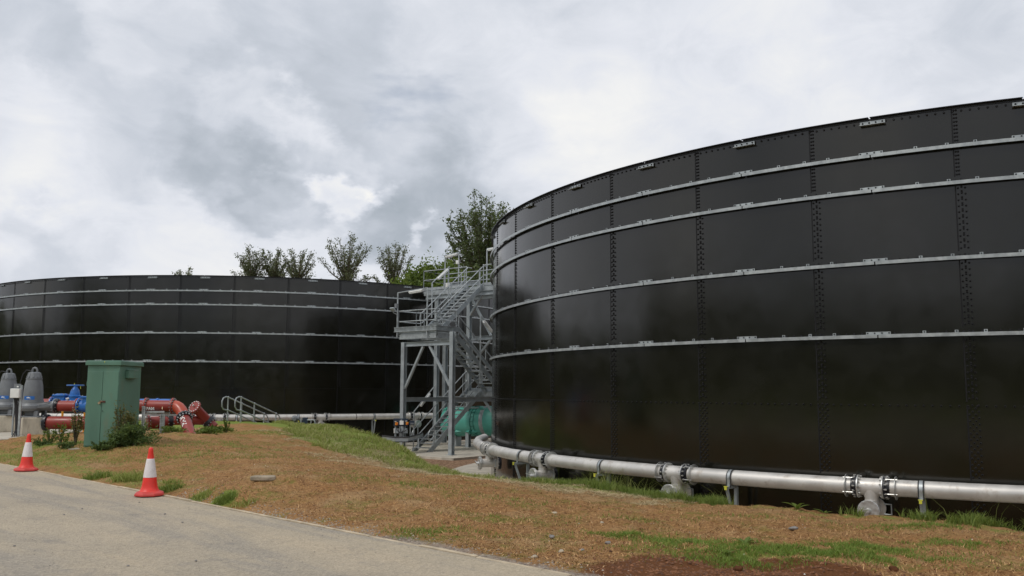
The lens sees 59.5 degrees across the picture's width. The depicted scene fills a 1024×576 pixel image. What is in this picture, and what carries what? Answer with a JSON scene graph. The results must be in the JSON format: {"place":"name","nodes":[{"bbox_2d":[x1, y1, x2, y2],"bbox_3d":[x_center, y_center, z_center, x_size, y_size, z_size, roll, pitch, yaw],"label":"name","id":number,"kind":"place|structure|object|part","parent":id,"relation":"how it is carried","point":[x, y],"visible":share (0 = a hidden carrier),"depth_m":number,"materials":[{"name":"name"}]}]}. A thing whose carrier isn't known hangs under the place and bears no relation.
{"place":"outdoors","nodes":[
{"label":"outdoors","id":0,"kind":"place"},
{"bbox_2d":[0,464,567,575],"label":"road","id":1,"kind":"structure","parent":0,"point":[104,536],"depth_m":9.90,"materials":[{"name":"grey concrete"}]},
{"bbox_2d":[13,434,38,470],"bbox_3d":[-10.008,3.390,18.523,0.433,0.752,0.433,8,-10,-42],"label":"traffic cone","id":2,"kind":"object","parent":1,"relation":"on","point":[26,463],"visible":1,"depth_m":18.44,"materials":[{"name":"plastic"}]},
{"bbox_2d":[134,447,163,496],"bbox_3d":[-5.768,2.920,14.289,0.433,0.752,0.433,2,-6,-17],"label":"traffic cone","id":3,"kind":"object","parent":1,"relation":"on","point":[149,487],"visible":1,"depth_m":14.20,"materials":[{"name":"plastic"}]},
{"bbox_2d":[272,419,617,491],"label":"bank grass","id":4,"kind":"structure","parent":0,"point":[327,433],"depth_m":26.44,"materials":[{"name":"green plant"}]},
{"bbox_2d":[0,420,1023,575],"bbox_3d":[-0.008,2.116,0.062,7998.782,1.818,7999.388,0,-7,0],"label":"ground","id":5,"kind":"structure","parent":0,"point":[290,482],"depth_m":12.86,"materials":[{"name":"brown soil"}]},
{"bbox_2d":[0,429,82,439],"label":"pump slab","id":6,"kind":"structure","parent":5,"relation":"on","point":[5,435],"depth_m":27.30,"materials":[{"name":"concrete"}]},
{"bbox_2d":[0,415,14,431],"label":"pump plinth","id":7,"kind":"structure","parent":6,"relation":"on","point":[5,423],"depth_m":28.80,"materials":[{"name":"concrete"}]},
{"bbox_2d":[0,368,18,415],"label":"submersible pump","id":8,"kind":"object","parent":7,"relation":"on","point":[8,381],"visible":0.58,"depth_m":28.99,"materials":[{"name":"grey paint"}]},
{"bbox_3d":[-15.457,3.791,29.352,0.838,0.466,0.466,0,-7,0],"label":"discharge pipe","id":9,"kind":"object","parent":8,"relation":"attached to","visible":0},
{"bbox_2d":[49,394,69,401],"bbox_3d":[-14.768,3.743,29.358,0.664,0.568,0.466,0,-7,0],"label":"check valve","id":10,"kind":"object","parent":9,"relation":"attached to","point":[62,397],"visible":0.34,"depth_m":29.20,"materials":[{"name":"blue paint"}]},
{"bbox_2d":[66,383,83,400],"bbox_3d":[-14.328,3.573,29.378,0.540,0.914,0.540,0,-7,0],"label":"gate valve","id":11,"kind":"object","parent":10,"relation":"attached to","point":[74,393],"visible":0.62,"depth_m":29.27,"materials":[{"name":"blue paint"}]},
{"bbox_2d":[10,384,22,436],"bbox_3d":[-14.524,3.571,26.166,0.296,1.545,0.432,0,-7,0],"label":"junction post","id":12,"kind":"object","parent":6,"relation":"on","point":[16,392],"visible":0.98,"depth_m":26.25,"materials":[{"name":"metal"}]},
{"bbox_2d":[20,417,49,434],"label":"pump plinth","id":13,"kind":"structure","parent":6,"relation":"on","point":[31,425],"depth_m":26.92,"materials":[{"name":"concrete"}]},
{"bbox_2d":[14,367,54,416],"bbox_3d":[-14.506,3.179,27.430,1.218,1.530,0.775,0,-7,0],"label":"submersible pump","id":14,"kind":"object","parent":13,"relation":"on","point":[34,404],"visible":0.9,"depth_m":27.21,"materials":[{"name":"grey paint"}]},
{"bbox_2d":[53,398,78,413],"bbox_3d":[-13.571,3.594,27.383,0.688,0.489,0.466,0,-7,0],"label":"discharge pipe","id":15,"kind":"object","parent":14,"relation":"attached to","point":[59,405],"visible":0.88,"depth_m":27.23,"materials":[{"name":"red metal"}]},
{"bbox_2d":[75,395,85,413],"bbox_3d":[-12.804,3.557,27.387,0.926,0.568,0.466,0,-7,0],"label":"check valve","id":16,"kind":"object","parent":15,"relation":"attached to","point":[80,403],"visible":0.37,"depth_m":27.21,"materials":[{"name":"blue paint"}]},
{"bbox_2d":[40,414,84,430],"bbox_3d":[-13.073,4.092,27.205,2.246,0.510,0.506,0,-7,0],"label":"suction pipe","id":17,"kind":"object","parent":13,"relation":"on","point":[48,421],"visible":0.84,"depth_m":27.04,"materials":[{"name":"red metal"}]},
{"bbox_2d":[141,406,176,432],"bbox_3d":[-10.719,4.031,26.861,1.196,0.992,1.551,0,-7,0],"label":"pipe trestle","id":18,"kind":"object","parent":6,"relation":"on","point":[162,414],"visible":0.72,"depth_m":26.55,"materials":[{"name":"metal"}]},
{"bbox_2d":[145,415,174,430],"bbox_3d":[-10.826,4.131,27.565,0.789,0.485,0.476,4,-8,-30],"label":"blanked pipe","id":19,"kind":"object","parent":18,"relation":"attached to","point":[155,420],"visible":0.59,"depth_m":27.40,"materials":[{"name":"red metal"}]},
{"bbox_2d":[139,398,195,432],"bbox_3d":[-10.309,3.994,26.674,3.056,1.439,0.989,-2,-7,22],"label":"discharge pipe","id":20,"kind":"object","parent":18,"relation":"on","point":[182,412],"visible":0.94,"depth_m":26.76,"materials":[{"name":"red metal"}]},
{"bbox_2d":[31,436,53,446],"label":"weed","id":21,"kind":"object","parent":5,"relation":"on","point":[38,442],"visible":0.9,"depth_m":22.65,"materials":[{"name":"green plant"}]},
{"bbox_2d":[42,428,58,442],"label":"weed","id":22,"kind":"object","parent":5,"relation":"on","point":[49,434],"visible":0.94,"depth_m":22.89,"materials":[{"name":"green plant"}]},
{"bbox_2d":[51,422,70,441],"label":"weed","id":23,"kind":"object","parent":5,"relation":"on","point":[62,433],"visible":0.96,"depth_m":22.52,"materials":[{"name":"green plant"}]},
{"bbox_2d":[56,440,76,448],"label":"weed","id":24,"kind":"object","parent":5,"relation":"on","point":[66,445],"visible":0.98,"depth_m":21.27,"materials":[{"name":"green plant"}]},
{"bbox_2d":[69,406,84,443],"bbox_3d":[-10.794,3.409,22.159,0.545,0.999,0.400,-1,-7,13],"label":"weed","id":25,"kind":"object","parent":5,"relation":"on","point":[76,430],"visible":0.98,"depth_m":22.12,"materials":[{"name":"green plant"}]},
{"bbox_2d":[81,470,112,480],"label":"grass tuft","id":26,"kind":"object","parent":5,"relation":"on","point":[94,476],"visible":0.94,"depth_m":16.88,"materials":[{"name":"green plant"}]},
{"bbox_2d":[90,440,113,449],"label":"shrub","id":27,"kind":"object","parent":5,"relation":"on","point":[102,445],"visible":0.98,"depth_m":20.54,"materials":[{"name":"green plant"}]},
{"bbox_2d":[106,433,134,446],"bbox_3d":[-9.143,3.566,20.939,0.548,0.434,0.658,-5,-8,36],"label":"shrub","id":28,"kind":"object","parent":5,"relation":"on","point":[117,442],"visible":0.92,"depth_m":20.83,"materials":[{"name":"green plant"}]},
{"bbox_2d":[111,400,137,443],"bbox_3d":[-9.180,3.203,21.230,0.608,1.098,0.502,4,-8,-30],"label":"shrub","id":29,"kind":"object","parent":5,"relation":"on","point":[125,417],"visible":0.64,"depth_m":21.23,"materials":[{"name":"green plant"}]},
{"bbox_2d":[105,468,143,482],"bbox_3d":[-7.007,3.417,16.342,0.723,0.280,0.625,0,-7,0],"label":"grass tuft","id":30,"kind":"object","parent":5,"relation":"on","point":[126,477],"visible":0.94,"depth_m":16.26,"materials":[{"name":"green plant"}]},
{"bbox_2d":[105,420,162,445],"bbox_3d":[-8.900,3.433,21.151,1.402,0.650,0.972,0,-7,0],"label":"shrub","id":31,"kind":"object","parent":5,"relation":"on","point":[138,434],"visible":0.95,"depth_m":21.05,"materials":[{"name":"green plant"}]},
{"bbox_2d":[158,480,182,493],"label":"grass tuft","id":32,"kind":"object","parent":5,"relation":"on","point":[167,488],"visible":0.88,"depth_m":14.72,"materials":[{"name":"green plant"}]},
{"bbox_2d":[162,477,182,483],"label":"grass tuft","id":33,"kind":"object","parent":5,"relation":"on","point":[170,480],"visible":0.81,"depth_m":15.62,"materials":[{"name":"green plant"}]},
{"bbox_2d":[159,425,188,432],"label":"weed","id":34,"kind":"object","parent":5,"relation":"on","point":[169,429],"visible":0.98,"depth_m":25.88,"materials":[{"name":"green plant"}]},
{"bbox_2d":[171,267,193,274],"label":"ash tree","id":35,"kind":"object","parent":5,"relation":"on","point":[180,272],"visible":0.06,"depth_m":108.56,"materials":[{"name":"green plant"}]},
{"bbox_2d":[173,401,217,427],"bbox_3d":[-10.474,4.205,29.492,1.606,0.981,0.642,6,-9,-40],"label":"branch pipe","id":36,"kind":"object","parent":5,"relation":"on","point":[203,417],"visible":0.73,"depth_m":29.52,"materials":[{"name":"red metal"}]},
{"bbox_2d":[189,486,215,501],"bbox_3d":[-4.727,3.111,13.695,0.459,0.290,0.420,2,-7,-16],"label":"grass tuft","id":37,"kind":"object","parent":5,"relation":"on","point":[202,495],"visible":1,"depth_m":13.68,"materials":[{"name":"green plant"}]},
{"bbox_2d":[194,427,219,434],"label":"weed","id":38,"kind":"object","parent":5,"relation":"on","point":[210,430],"visible":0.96,"depth_m":25.80,"materials":[{"name":"green plant"}]},
{"bbox_2d":[196,425,236,432],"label":"weed","id":39,"kind":"object","parent":5,"relation":"on","point":[221,427],"visible":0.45,"depth_m":29.15,"materials":[{"name":"green plant"}]},
{"bbox_2d":[211,486,236,505],"bbox_3d":[-4.243,3.069,13.241,0.393,0.289,0.399,3,-7,-24],"label":"grass tuft","id":40,"kind":"object","parent":5,"relation":"on","point":[223,499],"visible":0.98,"depth_m":13.22,"materials":[{"name":"green plant"}]},
{"bbox_2d":[222,418,229,432],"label":"weed","id":41,"kind":"object","parent":5,"relation":"on","point":[225,429],"visible":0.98,"depth_m":28.65,"materials":[{"name":"green plant"}]},
{"bbox_2d":[226,495,259,508],"bbox_3d":[-3.877,3.091,12.942,0.497,0.200,0.349,0,-7,0],"label":"grass tuft","id":42,"kind":"object","parent":5,"relation":"on","point":[242,502],"visible":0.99,"depth_m":12.94,"materials":[{"name":"green plant"}]},
{"bbox_2d":[221,396,268,422],"bbox_3d":[-11.382,5.749,38.269,0.088,2.258,2.541,-4,-8,34],"label":"handrail","id":43,"kind":"object","parent":5,"relation":"on","point":[227,409],"visible":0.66,"depth_m":37.94,"materials":[{"name":"metal"}]},
{"bbox_2d":[230,243,267,276],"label":"ash tree","id":44,"kind":"object","parent":5,"relation":"on","point":[250,269],"visible":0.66,"depth_m":104.45,"materials":[{"name":"green plant"}]},
{"bbox_2d":[234,396,280,422],"bbox_3d":[-10.594,5.465,37.396,0.088,1.905,2.509,-4,-8,33],"label":"handrail","id":45,"kind":"object","parent":5,"relation":"on","point":[254,403],"visible":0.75,"depth_m":37.18,"materials":[{"name":"metal"}]},
{"bbox_2d":[250,475,275,480],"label":"stone slab","id":46,"kind":"structure","parent":5,"relation":"on","point":[263,478],"depth_m":13.83,"materials":[{"name":"beige stone"}]},
{"bbox_2d":[258,247,290,276],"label":"ash tree","id":47,"kind":"object","parent":5,"relation":"on","point":[272,270],"visible":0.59,"depth_m":105.21,"materials":[{"name":"green plant"}]},
{"bbox_2d":[0,463,571,575],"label":"kerb","id":48,"kind":"structure","parent":5,"relation":"on","point":[367,535],"depth_m":11.01,"materials":[{"name":"concrete"}]},
{"bbox_2d":[292,415,299,422],"bbox_3d":[-8.603,5.303,35.612,0.353,0.478,0.376,0,-7,0],"label":"valve actuator","id":49,"kind":"object","parent":5,"relation":"on","point":[295,418],"visible":0.66,"depth_m":35.55,"materials":[{"name":"grey paint"}]},
{"bbox_2d":[279,248,318,277],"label":"ash tree","id":50,"kind":"object","parent":5,"relation":"on","point":[300,271],"visible":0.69,"depth_m":104.58,"materials":[{"name":"green plant"}]},
{"bbox_2d":[300,417,307,423],"bbox_3d":[-8.117,5.444,34.936,0.314,0.789,0.185,0,-7,0],"label":"control box","id":51,"kind":"object","parent":5,"relation":"on","point":[304,420],"visible":0.56,"depth_m":34.88,"materials":[{"name":"grey paint"}]},
{"bbox_2d":[317,231,375,281],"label":"ash tree","id":52,"kind":"object","parent":5,"relation":"on","point":[347,271],"visible":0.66,"depth_m":100.30,"materials":[{"name":"green plant"}]},
{"bbox_2d":[372,242,414,282],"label":"ash tree","id":53,"kind":"object","parent":5,"relation":"on","point":[391,266],"visible":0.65,"depth_m":100.56,"materials":[{"name":"green plant"}]},
{"bbox_2d":[388,264,416,283],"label":"tall bush","id":54,"kind":"object","parent":5,"relation":"on","point":[395,281],"visible":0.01,"depth_m":80.63,"materials":[{"name":"green plant"}]},
{"bbox_2d":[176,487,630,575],"bbox_3d":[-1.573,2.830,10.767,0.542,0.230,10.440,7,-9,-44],"label":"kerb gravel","id":55,"kind":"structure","parent":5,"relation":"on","point":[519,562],"depth_m":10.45,"materials":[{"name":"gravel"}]},
{"bbox_2d":[397,250,441,286],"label":"tall bush","id":56,"kind":"object","parent":5,"relation":"on","point":[410,279],"visible":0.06,"depth_m":78.25,"materials":[{"name":"green plant"}]},
{"bbox_2d":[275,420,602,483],"bbox_3d":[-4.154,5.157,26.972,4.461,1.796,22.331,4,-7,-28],"label":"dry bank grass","id":57,"kind":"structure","parent":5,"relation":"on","point":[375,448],"depth_m":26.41,"materials":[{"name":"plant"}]},
{"bbox_2d":[414,246,472,288],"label":"tall bush","id":58,"kind":"object","parent":5,"relation":"on","point":[450,264],"visible":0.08,"depth_m":77.17,"materials":[{"name":"green plant"}]},
{"bbox_2d":[407,442,485,460],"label":"concrete pad","id":59,"kind":"object","parent":5,"relation":"on","point":[462,452],"visible":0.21,"depth_m":40.97,"materials":[{"name":"grey concrete"}]},
{"bbox_2d":[382,432,424,448],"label":"cable tray","id":60,"kind":"object","parent":59,"relation":"on","point":[408,438],"visible":0.85,"depth_m":40.78,"materials":[{"name":"grey paint"}]},
{"bbox_2d":[393,418,408,443],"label":"control stand","id":61,"kind":"object","parent":60,"relation":"on","point":[402,422],"visible":0.94,"depth_m":41.11,"materials":[{"name":"orange paint"}]},
{"bbox_2d":[409,421,414,449],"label":"display unit","id":62,"kind":"object","parent":59,"relation":"on","point":[413,424],"visible":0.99,"depth_m":41.51,"materials":[{"name":"grey paint"}]},
{"bbox_2d":[390,247,492,455],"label":"stair tower","id":63,"kind":"structure","parent":59,"relation":"on","point":[446,336],"depth_m":43.51,"materials":[{"name":"grey metal"}]},
{"bbox_2d":[440,406,490,445],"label":"pressure vessel","id":64,"kind":"object","parent":59,"relation":"on","point":[475,421],"visible":0.59,"depth_m":45.32,"materials":[{"name":"teal paint"}]},
{"bbox_2d":[406,438,490,445],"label":"tank footing","id":65,"kind":"object","parent":5,"relation":"on","point":[441,443],"visible":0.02,"depth_m":47.64,"materials":[{"name":"concrete"}]},
{"bbox_2d":[0,275,492,442],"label":"storage tank","id":66,"kind":"object","parent":65,"relation":"on","point":[283,345],"visible":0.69,"depth_m":44.96,"materials":[{"name":"metal"}]},
{"bbox_2d":[371,413,375,434],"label":"pipe support","id":67,"kind":"object","parent":65,"relation":"on","point":[372,429],"visible":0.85,"depth_m":45.73,"materials":[{"name":"grey paint"}]},
{"bbox_2d":[39,412,432,426],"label":"pipeline","id":68,"kind":"object","parent":67,"relation":"on","point":[329,417],"visible":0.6,"depth_m":44.46,"materials":[{"name":"silver metal"}]},
{"bbox_2d":[453,463,490,475],"bbox_3d":[15.929,6.643,30.419,36.700,0.360,36.700,0,-7,0],"label":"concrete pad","id":69,"kind":"object","parent":5,"relation":"on","point":[471,468],"visible":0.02,"depth_m":33.11,"materials":[{"name":"concrete"}]},
{"bbox_2d":[512,450,528,478],"bbox_3d":[0.268,4.957,23.695,0.532,1.333,0.200,3,-7,-23],"label":"pipe support","id":70,"kind":"object","parent":69,"relation":"on","point":[516,468],"visible":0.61,"depth_m":23.69,"materials":[{"name":"grey paint"}]},
{"bbox_2d":[473,434,1023,515],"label":"pipeline","id":71,"kind":"object","parent":70,"relation":"on","point":[871,490],"visible":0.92,"depth_m":17.44,"materials":[{"name":"silver metal"}]},
{"bbox_2d":[593,459,610,482],"bbox_3d":[2.088,4.602,20.540,0.532,1.333,0.200,5,-8,-36],"label":"pipe support","id":72,"kind":"object","parent":69,"relation":"on","point":[598,468],"visible":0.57,"depth_m":20.53,"materials":[{"name":"grey paint"}]},
{"bbox_2d":[724,469,738,504],"bbox_3d":[4.414,4.314,17.956,0.200,1.333,0.532,-6,-9,42],"label":"pipe support","id":73,"kind":"object","parent":69,"relation":"on","point":[728,486],"visible":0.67,"depth_m":17.93,"materials":[{"name":"grey paint"}]},
{"bbox_2d":[490,97,1023,531],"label":"storage tank","id":74,"kind":"object","parent":69,"relation":"on","point":[841,298],"visible":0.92,"depth_m":18.07,"materials":[{"name":"metal"}]},
{"bbox_2d":[917,480,925,516],"bbox_3d":[7.274,4.085,15.863,0.200,1.333,0.532,-4,-8,30],"label":"pipe support","id":75,"kind":"object","parent":69,"relation":"on","point":[921,498],"visible":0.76,"depth_m":15.80,"materials":[{"name":"grey paint"}]},
{"bbox_2d":[460,259,492,286],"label":"tall bush","id":76,"kind":"object","parent":5,"relation":"on","point":[476,277],"depth_m":80.62,"materials":[{"name":"green plant"}]},
{"bbox_2d":[441,189,513,277],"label":"ash tree","id":77,"kind":"object","parent":5,"relation":"on","point":[478,245],"visible":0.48,"depth_m":87.28,"materials":[{"name":"green plant"}]},
{"bbox_2d":[0,429,1022,573],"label":"patch grass","id":78,"kind":"structure","parent":5,"relation":"on","point":[847,548],"depth_m":10.22,"materials":[{"name":"green plant"}]},
{"bbox_2d":[248,429,1022,535],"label":"grass","id":79,"kind":"structure","parent":5,"relation":"on","point":[601,493],"depth_m":18.95,"materials":[{"name":"plant"}]},
{"bbox_2d":[733,566,742,570],"bbox_3d":[2.184,2.713,8.655,0.095,0.066,0.072,0,-7,0],"label":"stone","id":80,"kind":"object","parent":5,"relation":"on","point":[737,568],"visible":0.76,"depth_m":8.63,"materials":[{"name":"brown stone"}]},
{"bbox_2d":[732,536,758,543],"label":"broad leaf weed","id":81,"kind":"object","parent":5,"relation":"on","point":[747,539],"visible":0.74,"depth_m":10.10,"materials":[{"name":"green plant"}]},
{"bbox_2d":[507,545,998,575],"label":"soil clods","id":82,"kind":"object","parent":5,"relation":"on","point":[718,570],"visible":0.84,"depth_m":8.65,"materials":[{"name":"brown soil"}]},
{"bbox_2d":[515,474,1023,531],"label":"tall grass","id":83,"kind":"structure","parent":5,"relation":"on","point":[975,520],"depth_m":16.09,"materials":[{"name":"green plant"}]},
{"bbox_2d":[574,465,1005,523],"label":"seeding grass","id":84,"kind":"structure","parent":5,"relation":"on","point":[686,485],"depth_m":17.43,"materials":[{"name":"plant"}]},
{"bbox_2d":[788,526,797,529],"bbox_3d":[3.673,3.139,11.713,0.133,0.054,0.073,0,-7,0],"label":"stone","id":85,"kind":"object","parent":5,"relation":"on","point":[793,528],"visible":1,"depth_m":11.69,"materials":[{"name":"grey stone"}]},
{"bbox_2d":[783,502,805,508],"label":"broad leaf weed","id":86,"kind":"object","parent":5,"relation":"on","point":[796,506],"visible":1,"depth_m":15.14,"materials":[{"name":"green plant"}]},
{"bbox_2d":[888,566,898,571],"bbox_3d":[3.740,2.751,8.774,0.089,0.066,0.079,2,-7,-16],"label":"stone","id":87,"kind":"object","parent":5,"relation":"on","point":[894,568],"visible":0.85,"depth_m":8.75,"materials":[{"name":"brown stone"}]},
{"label":"cabinet slab","id":88,"kind":"structure","parent":5,"relation":"on","visible":0},
{"bbox_2d":[83,360,143,446],"bbox_3d":[-9.771,2.830,22.034,0.916,2.053,1.356,0,-7,0],"label":"cabinet","id":89,"kind":"object","parent":88,"relation":"on","point":[110,383],"visible":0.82,"depth_m":21.46,"materials":[{"name":"green metal"}]},
{"bbox_3d":[-9.993,2.873,21.395,0.381,1.760,0.026,0,-7,0],"label":"door","id":90,"kind":"part","parent":89,"relation":"part of","materials":[{"name":"green paint"}]},
{"bbox_3d":[-9.604,2.874,21.395,0.381,1.760,0.026,0,-7,0],"label":"door","id":91,"kind":"part","parent":89,"relation":"part of","materials":[{"name":"green paint"}]},
{"bbox_2d":[0,0,1023,282],"label":"sky","id":92,"kind":"structure","parent":0,"point":[138,137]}
]}

